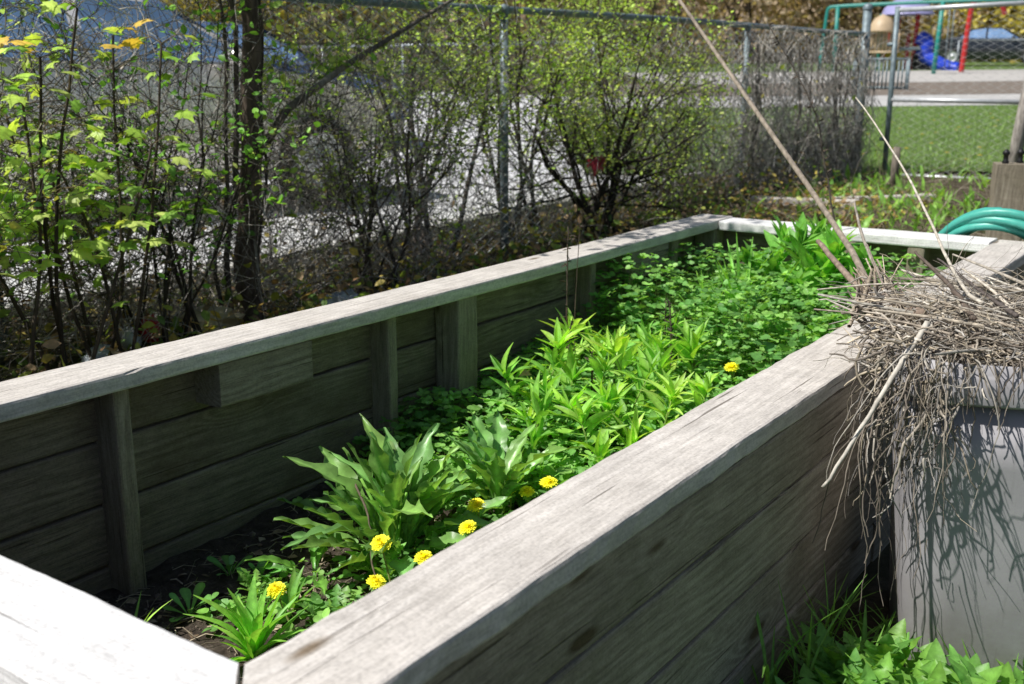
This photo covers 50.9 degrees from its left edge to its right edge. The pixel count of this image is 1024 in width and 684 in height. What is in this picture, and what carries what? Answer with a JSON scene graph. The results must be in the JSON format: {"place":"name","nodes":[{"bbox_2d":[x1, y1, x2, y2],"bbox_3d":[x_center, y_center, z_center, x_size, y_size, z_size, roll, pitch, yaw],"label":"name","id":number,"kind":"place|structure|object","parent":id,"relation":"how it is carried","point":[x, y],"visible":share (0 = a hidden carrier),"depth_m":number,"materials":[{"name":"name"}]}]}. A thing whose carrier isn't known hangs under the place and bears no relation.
{"place":"outdoors","nodes":[
{"label":"outdoors","id":0,"kind":"place"},
{"bbox_2d":[0,91,762,303],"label":"parking lot","id":1,"kind":"structure","parent":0,"point":[535,162],"depth_m":8.64,"materials":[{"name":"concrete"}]},
{"bbox_2d":[0,0,389,205],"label":"parked car","id":2,"kind":"object","parent":1,"relation":"on","point":[82,26],"visible":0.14,"depth_m":6.72,"materials":[{"name":"paint"}]},
{"bbox_2d":[195,21,413,122],"bbox_3d":[-3.478,-3.012,12.692,4.450,1.447,2.120,-6,16,-24],"label":"parked car","id":3,"kind":"object","parent":1,"relation":"on","point":[281,49],"depth_m":12.14,"materials":[{"name":"blue paint"}]},
{"bbox_2d":[0,3,1023,683],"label":"ground","id":4,"kind":"structure","parent":0,"point":[872,583],"depth_m":6.70,"materials":[{"name":"brown plant"}]},
{"bbox_2d":[0,120,51,214],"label":"arching cane","id":5,"kind":"object","parent":4,"relation":"on","point":[17,149],"visible":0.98,"depth_m":3.13,"materials":[{"name":"green plant"}]},
{"bbox_2d":[0,147,106,349],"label":"shrub","id":6,"kind":"object","parent":4,"relation":"on","point":[41,173],"visible":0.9,"depth_m":3.05,"materials":[{"name":"green plant"}]},
{"bbox_2d":[0,0,225,381],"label":"maple sapling","id":7,"kind":"object","parent":4,"relation":"on","point":[84,248],"visible":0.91,"depth_m":3.46,"materials":[{"name":"green plant"}]},
{"bbox_2d":[0,0,261,343],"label":"shrub","id":8,"kind":"object","parent":4,"relation":"on","point":[26,62],"visible":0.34,"depth_m":3.79,"materials":[{"name":"green plant"}]},
{"bbox_2d":[0,0,346,346],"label":"shrub","id":9,"kind":"object","parent":4,"relation":"on","point":[172,170],"visible":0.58,"depth_m":3.91,"materials":[{"name":"green plant"}]},
{"bbox_2d":[177,305,244,336],"bbox_3d":[-1.191,-0.082,4.309,0.235,0.133,0.274,10,17,34],"label":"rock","id":10,"kind":"object","parent":4,"relation":"on","point":[229,321],"visible":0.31,"depth_m":4.25,"materials":[{"name":"grey stone"}]},
{"bbox_2d":[157,0,503,322],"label":"tree","id":11,"kind":"object","parent":4,"relation":"on","point":[257,58],"visible":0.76,"depth_m":4.45,"materials":[{"name":"brown plant"}]},
{"bbox_2d":[5,171,707,322],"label":"curb","id":12,"kind":"structure","parent":4,"relation":"on","point":[401,230],"depth_m":5.70,"materials":[{"name":"concrete"}]},
{"bbox_2d":[231,0,629,291],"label":"shrub","id":13,"kind":"object","parent":4,"relation":"on","point":[368,173],"visible":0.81,"depth_m":4.88,"materials":[{"name":"green plant"}]},
{"bbox_2d":[0,0,872,364],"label":"chain link fence","id":14,"kind":"object","parent":4,"relation":"on","point":[866,22],"visible":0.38,"depth_m":6.02,"materials":[{"name":"metal"}]},
{"bbox_2d":[637,21,904,214],"bbox_3d":[2.165,-1.862,8.793,0.848,1.357,4.452,11,18,37],"label":"dead vine","id":15,"kind":"object","parent":14,"relation":"attached to","point":[851,144],"visible":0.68,"depth_m":8.91,"materials":[{"name":"grey plant"}]},
{"bbox_2d":[0,0,881,379],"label":"twig thicket","id":16,"kind":"object","parent":4,"relation":"on","point":[314,254],"visible":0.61,"depth_m":4.74,"materials":[{"name":"plant"}]},
{"bbox_2d":[266,0,620,268],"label":"shrub","id":17,"kind":"object","parent":4,"relation":"on","point":[538,31],"visible":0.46,"depth_m":5.83,"materials":[{"name":"green plant"}]},
{"bbox_2d":[275,0,628,238],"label":"shrub","id":18,"kind":"object","parent":4,"relation":"on","point":[518,97],"visible":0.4,"depth_m":6.37,"materials":[{"name":"green plant"}]},
{"bbox_2d":[0,126,956,378],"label":"undergrowth","id":19,"kind":"object","parent":4,"relation":"on","point":[309,299],"visible":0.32,"depth_m":5.54,"materials":[{"name":"green plant"}]},
{"bbox_2d":[0,214,1023,683],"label":"raised bed","id":20,"kind":"object","parent":4,"relation":"on","point":[676,550],"visible":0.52,"depth_m":2.04,"materials":[{"name":"grey wood"}]},
{"bbox_2d":[91,317,723,683],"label":"soil","id":21,"kind":"structure","parent":20,"relation":"in","point":[164,572],"depth_m":2.31,"materials":[{"name":"brown soil"}]},
{"bbox_2d":[162,582,211,621],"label":"seedling","id":22,"kind":"object","parent":21,"relation":"on","point":[185,593],"visible":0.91,"depth_m":2.12,"materials":[{"name":"green plant"}]},
{"bbox_2d":[185,572,308,662],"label":"leafy weed","id":23,"kind":"object","parent":21,"relation":"on","point":[250,636],"visible":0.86,"depth_m":1.96,"materials":[{"name":"green plant"}]},
{"bbox_2d":[256,566,315,620],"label":"weed","id":24,"kind":"object","parent":21,"relation":"on","point":[294,588],"visible":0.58,"depth_m":2.14,"materials":[{"name":"green plant"}]},
{"bbox_2d":[244,546,369,595],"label":"leafy weed","id":25,"kind":"object","parent":21,"relation":"on","point":[316,557],"visible":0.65,"depth_m":2.23,"materials":[{"name":"green plant"}]},
{"bbox_2d":[294,583,360,625],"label":"weed","id":26,"kind":"object","parent":21,"relation":"on","point":[335,605],"visible":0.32,"depth_m":2.09,"materials":[{"name":"green plant"}]},
{"bbox_2d":[105,415,586,677],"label":"straw litter","id":27,"kind":"object","parent":21,"relation":"on","point":[255,553],"visible":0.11,"depth_m":2.23,"materials":[{"name":"brown plant"}]},
{"bbox_2d":[338,542,418,601],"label":"weed","id":28,"kind":"object","parent":21,"relation":"on","point":[392,555],"visible":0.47,"depth_m":2.23,"materials":[{"name":"green plant"}]},
{"bbox_2d":[273,414,514,575],"bbox_3d":[-0.248,0.331,2.318,0.561,0.296,0.565,-1,14,-2],"label":"leafy weed","id":29,"kind":"object","parent":21,"relation":"on","point":[401,487],"visible":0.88,"depth_m":2.30,"materials":[{"name":"green plant"}]},
{"bbox_2d":[480,343,542,406],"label":"lance leaved plant","id":30,"kind":"object","parent":21,"relation":"on","point":[512,387],"visible":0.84,"depth_m":2.87,"materials":[{"name":"green plant"}]},
{"bbox_2d":[440,409,584,514],"bbox_3d":[0.004,0.305,2.437,0.327,0.241,0.338,10,17,34],"label":"leafy weed","id":31,"kind":"object","parent":21,"relation":"on","point":[494,455],"visible":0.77,"depth_m":2.44,"materials":[{"name":"green plant"}]},
{"bbox_2d":[507,370,582,459],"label":"lance leaved plant","id":32,"kind":"object","parent":21,"relation":"on","point":[539,406],"visible":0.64,"depth_m":2.65,"materials":[{"name":"green plant"}]},
{"bbox_2d":[520,344,578,388],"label":"lance leaved plant","id":33,"kind":"object","parent":21,"relation":"on","point":[551,358],"visible":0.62,"depth_m":3.01,"materials":[{"name":"green plant"}]},
{"bbox_2d":[517,317,590,380],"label":"lance leaved plant","id":34,"kind":"object","parent":21,"relation":"on","point":[558,339],"visible":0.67,"depth_m":3.06,"materials":[{"name":"green plant"}]},
{"bbox_2d":[536,308,593,375],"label":"lance leaved plant","id":35,"kind":"object","parent":21,"relation":"on","point":[582,324],"visible":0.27,"depth_m":3.16,"materials":[{"name":"green plant"}]},
{"bbox_2d":[540,385,594,452],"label":"lance leaved plant","id":36,"kind":"object","parent":21,"relation":"on","point":[561,400],"visible":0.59,"depth_m":2.70,"materials":[{"name":"green plant"}]},
{"bbox_2d":[199,239,946,642],"bbox_3d":[0.409,0.095,2.976,1.184,0.464,2.818,10,17,34],"label":"clover ground cover","id":37,"kind":"object","parent":21,"relation":"on","point":[405,437],"visible":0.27,"depth_m":3.15,"materials":[{"name":"green plant"}]},
{"bbox_2d":[550,344,595,396],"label":"lance leaved plant","id":38,"kind":"object","parent":21,"relation":"on","point":[570,375],"visible":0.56,"depth_m":2.93,"materials":[{"name":"green plant"}]},
{"bbox_2d":[549,394,627,461],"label":"lance leaved plant","id":39,"kind":"object","parent":21,"relation":"on","point":[579,414],"visible":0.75,"depth_m":2.61,"materials":[{"name":"green plant"}]},
{"bbox_2d":[571,427,619,464],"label":"lance leaved plant","id":40,"kind":"object","parent":21,"relation":"on","point":[602,444],"visible":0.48,"depth_m":2.54,"materials":[{"name":"green plant"}]},
{"bbox_2d":[572,349,621,413],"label":"lance leaved plant","id":41,"kind":"object","parent":21,"relation":"on","point":[600,367],"visible":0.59,"depth_m":2.76,"materials":[{"name":"green plant"}]},
{"bbox_2d":[581,378,646,453],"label":"lance leaved plant","id":42,"kind":"object","parent":21,"relation":"on","point":[606,405],"visible":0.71,"depth_m":2.66,"materials":[{"name":"green plant"}]},
{"bbox_2d":[580,325,654,403],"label":"lance leaved plant","id":43,"kind":"object","parent":21,"relation":"on","point":[618,344],"visible":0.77,"depth_m":2.93,"materials":[{"name":"green plant"}]},
{"bbox_2d":[602,405,654,449],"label":"lance leaved plant","id":44,"kind":"object","parent":21,"relation":"on","point":[632,437],"visible":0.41,"depth_m":2.59,"materials":[{"name":"green plant"}]},
{"bbox_2d":[617,283,654,340],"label":"bushy weed","id":45,"kind":"object","parent":21,"relation":"on","point":[630,319],"visible":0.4,"depth_m":3.50,"materials":[{"name":"green plant"}]},
{"bbox_2d":[615,345,662,424],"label":"lance leaved plant","id":46,"kind":"object","parent":21,"relation":"on","point":[646,363],"visible":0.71,"depth_m":2.79,"materials":[{"name":"green plant"}]},
{"bbox_2d":[630,336,691,399],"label":"lance leaved plant","id":47,"kind":"object","parent":21,"relation":"on","point":[665,356],"visible":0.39,"depth_m":2.95,"materials":[{"name":"green plant"}]},
{"bbox_2d":[637,372,693,425],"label":"lance leaved plant","id":48,"kind":"object","parent":21,"relation":"on","point":[672,389],"visible":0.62,"depth_m":2.69,"materials":[{"name":"green plant"}]},
{"bbox_2d":[633,368,710,422],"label":"lance leaved plant","id":49,"kind":"object","parent":21,"relation":"on","point":[657,403],"visible":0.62,"depth_m":2.72,"materials":[{"name":"green plant"}]},
{"bbox_2d":[652,302,709,361],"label":"bushy weed","id":50,"kind":"object","parent":21,"relation":"on","point":[681,305],"visible":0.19,"depth_m":3.36,"materials":[{"name":"green plant"}]},
{"bbox_2d":[659,318,721,378],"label":"lance leaved plant","id":51,"kind":"object","parent":21,"relation":"on","point":[689,345],"visible":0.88,"depth_m":3.11,"materials":[{"name":"green plant"}]},
{"bbox_2d":[678,371,721,406],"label":"lance leaved plant","id":52,"kind":"object","parent":21,"relation":"on","point":[704,389],"visible":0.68,"depth_m":2.65,"materials":[{"name":"green plant"}]},
{"bbox_2d":[652,232,800,322],"bbox_3d":[0.803,-0.162,3.668,0.537,0.429,0.536,-5,15,-20],"label":"grass tuft","id":53,"kind":"object","parent":21,"relation":"on","point":[726,293],"visible":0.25,"depth_m":3.65,"materials":[{"name":"green plant"}]},
{"bbox_2d":[699,303,772,383],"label":"bushy weed","id":54,"kind":"object","parent":21,"relation":"on","point":[762,306],"visible":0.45,"depth_m":3.21,"materials":[{"name":"green plant"}]},
{"bbox_2d":[746,248,796,308],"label":"tall leafy plant","id":55,"kind":"object","parent":21,"relation":"on","point":[772,261],"visible":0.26,"depth_m":3.70,"materials":[{"name":"green plant"}]},
{"bbox_2d":[750,212,794,300],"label":"tall leafy plant","id":56,"kind":"object","parent":21,"relation":"on","point":[782,234],"visible":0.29,"depth_m":3.87,"materials":[{"name":"green plant"}]},
{"bbox_2d":[750,329,806,369],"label":"bushy weed","id":57,"kind":"object","parent":21,"relation":"on","point":[767,346],"visible":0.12,"depth_m":2.97,"materials":[{"name":"green plant"}]},
{"bbox_2d":[770,265,827,341],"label":"tall leafy plant","id":58,"kind":"object","parent":21,"relation":"on","point":[802,275],"visible":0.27,"depth_m":3.60,"materials":[{"name":"green plant"}]},
{"bbox_2d":[775,212,825,275],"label":"tall leafy plant","id":59,"kind":"object","parent":21,"relation":"on","point":[800,234],"visible":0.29,"depth_m":3.70,"materials":[{"name":"green plant"}]},
{"bbox_2d":[770,241,842,330],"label":"tall leafy plant","id":60,"kind":"object","parent":21,"relation":"on","point":[808,262],"visible":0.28,"depth_m":3.62,"materials":[{"name":"green plant"}]},
{"bbox_2d":[796,219,861,324],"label":"tall leafy plant","id":61,"kind":"object","parent":21,"relation":"on","point":[833,243],"visible":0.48,"depth_m":3.61,"materials":[{"name":"green plant"}]},
{"bbox_2d":[825,243,895,313],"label":"tall leafy plant","id":62,"kind":"object","parent":21,"relation":"on","point":[861,251],"visible":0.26,"depth_m":3.50,"materials":[{"name":"green plant"}]},
{"bbox_2d":[768,22,843,282],"bbox_3d":[1.087,-0.689,3.957,0.375,0.942,0.056,11,18,37],"label":"dead flower stem","id":63,"kind":"object","parent":20,"relation":"on","point":[826,171],"visible":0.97,"depth_m":3.93,"materials":[{"name":"brown plant"}]},
{"bbox_2d":[938,207,1023,238],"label":"garden hose","id":64,"kind":"object","parent":20,"relation":"on","point":[1007,220],"visible":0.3,"depth_m":3.80,"materials":[{"name":"teal rubber"}]},
{"bbox_2d":[391,0,773,238],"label":"shrub","id":65,"kind":"object","parent":4,"relation":"on","point":[620,164],"visible":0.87,"depth_m":6.47,"materials":[{"name":"green plant"}]},
{"bbox_2d":[162,0,1023,44],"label":"woodland","id":66,"kind":"object","parent":4,"relation":"on","point":[341,15],"visible":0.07,"depth_m":75.67,"materials":[{"name":"orange plant"}]},
{"bbox_2d":[454,0,750,204],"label":"shrub","id":67,"kind":"object","parent":4,"relation":"on","point":[630,7],"visible":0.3,"depth_m":7.66,"materials":[{"name":"green plant"}]},
{"bbox_2d":[533,10,677,213],"bbox_3d":[0.606,-1.410,6.598,0.190,1.254,1.520,10,17,34],"label":"arching cane","id":68,"kind":"object","parent":4,"relation":"on","point":[567,84],"visible":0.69,"depth_m":6.28,"materials":[{"name":"brown plant"}]},
{"bbox_2d":[541,0,750,209],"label":"shrub","id":69,"kind":"object","parent":4,"relation":"on","point":[693,90],"visible":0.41,"depth_m":7.44,"materials":[{"name":"green plant"}]},
{"bbox_2d":[474,160,990,268],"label":"weed patches","id":70,"kind":"object","parent":4,"relation":"on","point":[932,210],"visible":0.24,"depth_m":7.63,"materials":[{"name":"green plant"}]},
{"bbox_2d":[640,0,854,63],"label":"tree","id":71,"kind":"object","parent":4,"relation":"on","point":[769,16],"visible":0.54,"depth_m":50.89,"materials":[{"name":"orange plant"}]},
{"bbox_2d":[485,112,1022,266],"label":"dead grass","id":72,"kind":"structure","parent":4,"relation":"on","point":[933,189],"depth_m":7.39,"materials":[{"name":"green plant"}]},
{"bbox_2d":[644,0,873,57],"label":"tree","id":73,"kind":"object","parent":4,"relation":"on","point":[722,13],"visible":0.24,"depth_m":59.49,"materials":[{"name":"plant"}]},
{"bbox_2d":[777,576,865,680],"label":"grass tuft","id":74,"kind":"object","parent":4,"relation":"on","point":[809,648],"visible":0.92,"depth_m":1.89,"materials":[{"name":"green plant"}]},
{"bbox_2d":[783,622,910,683],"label":"dandelion plant","id":75,"kind":"object","parent":4,"relation":"on","point":[833,657],"visible":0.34,"depth_m":1.92,"materials":[{"name":"green plant"}]},
{"bbox_2d":[811,639,903,683],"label":"dandelion plant","id":76,"kind":"object","parent":4,"relation":"on","point":[856,669],"visible":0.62,"depth_m":1.84,"materials":[{"name":"green plant"}]},
{"bbox_2d":[814,651,923,683],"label":"dandelion plant","id":77,"kind":"object","parent":4,"relation":"on","point":[869,675],"visible":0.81,"depth_m":1.76,"materials":[{"name":"green plant"}]},
{"bbox_2d":[804,618,949,675],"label":"dandelion plant","id":78,"kind":"object","parent":4,"relation":"on","point":[896,645],"visible":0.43,"depth_m":1.85,"materials":[{"name":"green plant"}]},
{"bbox_2d":[837,638,1002,683],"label":"dandelion plant","id":79,"kind":"object","parent":4,"relation":"on","point":[936,670],"visible":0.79,"depth_m":1.75,"materials":[{"name":"green plant"}]},
{"bbox_2d":[887,331,1023,681],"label":"garbage bin","id":80,"kind":"object","parent":4,"relation":"on","point":[966,584],"visible":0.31,"depth_m":1.89,"materials":[{"name":"grey plastic"}]},
{"bbox_2d":[678,0,915,319],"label":"long stalk","id":81,"kind":"object","parent":80,"relation":"on","point":[830,218],"visible":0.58,"depth_m":2.75,"materials":[{"name":"beige plant"}]},
{"bbox_2d":[812,226,1023,611],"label":"dead stalk heap","id":82,"kind":"object","parent":80,"relation":"in","point":[956,328],"visible":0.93,"depth_m":1.85,"materials":[{"name":"beige plant"}]},
{"bbox_2d":[821,320,930,487],"bbox_3d":[0.611,0.103,1.797,0.234,0.256,0.016,-9,17,-31],"label":"long stalk","id":83,"kind":"object","parent":82,"relation":"on","point":[900,364],"visible":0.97,"depth_m":1.79,"materials":[{"name":"beige plant"}]},
{"bbox_2d":[847,244,911,327],"bbox_3d":[0.772,-0.115,2.223,0.145,0.136,0.448,4,15,16],"label":"stalk bundle","id":84,"kind":"object","parent":82,"relation":"on","point":[867,287],"visible":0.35,"depth_m":2.23,"materials":[{"name":"beige plant"}]},
{"bbox_2d":[855,97,983,305],"bbox_3d":[0.877,-0.357,2.381,0.023,0.335,1.073,1,14,5],"label":"long stalk","id":85,"kind":"object","parent":82,"relation":"on","point":[969,294],"visible":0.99,"depth_m":2.20,"materials":[{"name":"beige plant"}]},
{"bbox_2d":[903,653,1014,683],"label":"dandelion plant","id":86,"kind":"object","parent":4,"relation":"on","point":[960,672],"visible":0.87,"depth_m":1.74,"materials":[{"name":"green plant"}]},
{"bbox_2d":[985,149,1023,240],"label":"timber post","id":87,"kind":"object","parent":4,"relation":"on","point":[1007,185],"visible":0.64,"depth_m":5.82,"materials":[{"name":"brown wood"}]},
{"bbox_2d":[1008,81,1023,161],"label":"gate post","id":88,"kind":"object","parent":4,"relation":"on","point":[1017,139],"visible":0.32,"depth_m":9.40,"materials":[{"name":"grey wood"}]},
{"bbox_2d":[879,0,1023,178],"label":"chain link gate","id":89,"kind":"structure","parent":88,"relation":"attached to","point":[893,44],"depth_m":9.73,"materials":[{"name":"metal"}]},
{"bbox_2d":[327,61,1023,72],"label":"grass verge","id":90,"kind":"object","parent":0,"point":[981,65],"depth_m":43.57,"materials":[{"name":"green plant"}]},
{"bbox_2d":[159,0,338,45],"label":"tree","id":91,"kind":"object","parent":90,"relation":"on","point":[283,13],"visible":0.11,"depth_m":39.35,"materials":[{"name":"green plant"}]},
{"bbox_2d":[289,0,518,67],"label":"tree","id":92,"kind":"object","parent":90,"relation":"on","point":[358,19],"visible":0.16,"depth_m":44.92,"materials":[{"name":"green plant"}]},
{"bbox_2d":[481,0,677,65],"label":"tree","id":93,"kind":"object","parent":90,"relation":"on","point":[571,5],"visible":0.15,"depth_m":48.52,"materials":[{"name":"green plant"}]},
{"bbox_2d":[764,0,995,62],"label":"tree","id":94,"kind":"object","parent":90,"relation":"on","point":[854,23],"visible":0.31,"depth_m":50.19,"materials":[{"name":"orange plant"}]},
{"bbox_2d":[868,14,900,57],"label":"play house","id":95,"kind":"structure","parent":90,"relation":"on","point":[882,24],"depth_m":39.00,"materials":[{"name":"beige plastic"}]},
{"bbox_2d":[835,0,1023,61],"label":"tree","id":96,"kind":"object","parent":90,"relation":"on","point":[1012,11],"visible":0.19,"depth_m":50.47,"materials":[{"name":"brown plant"}]},
{"bbox_2d":[914,2,1023,62],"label":"tree","id":97,"kind":"object","parent":90,"relation":"on","point":[1019,15],"visible":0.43,"depth_m":46.44,"materials":[{"name":"brown plant"}]},
{"bbox_2d":[932,27,1023,62],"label":"parked car","id":98,"kind":"object","parent":90,"relation":"on","point":[977,33],"visible":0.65,"depth_m":42.38,"materials":[{"name":"paint"}]},
{"bbox_2d":[531,94,1020,107],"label":"footpath","id":99,"kind":"structure","parent":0,"point":[882,99],"depth_m":22.02,"materials":[{"name":"concrete"}]},
{"bbox_2d":[552,104,1023,173],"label":"lawn","id":100,"kind":"structure","parent":0,"point":[968,140],"depth_m":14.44,"materials":[{"name":"green plant"}]},
{"bbox_2d":[585,81,1022,96],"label":"playground mulch","id":101,"kind":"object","parent":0,"point":[954,89],"visible":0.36,"depth_m":26.16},
{"bbox_2d":[852,58,910,89],"bbox_3d":[8.904,-6.365,26.025,1.370,0.980,0.070,10,17,34],"label":"railing","id":102,"kind":"object","parent":101,"relation":"on","point":[907,74],"visible":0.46,"depth_m":25.84,"materials":[{"name":"metal"}]},
{"bbox_2d":[626,69,1023,83],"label":"playground sand","id":103,"kind":"structure","parent":0,"point":[942,75],"depth_m":33.58,"materials":[{"name":"beige sand"}]},
{"bbox_2d":[876,0,959,70],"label":"play tower","id":104,"kind":"structure","parent":103,"relation":"on","point":[922,57],"depth_m":39.23,"materials":[{"name":"blue plastic"}]},
{"bbox_2d":[818,0,1019,73],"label":"swing set","id":105,"kind":"object","parent":103,"relation":"on","point":[938,36],"visible":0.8,"depth_m":35.42,"materials":[{"name":"teal paint"}]},
{"bbox_2d":[739,579,1023,683],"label":"ground grass","id":106,"kind":"structure","parent":0,"point":[865,634],"depth_m":2.04,"materials":[{"name":"green plant"}]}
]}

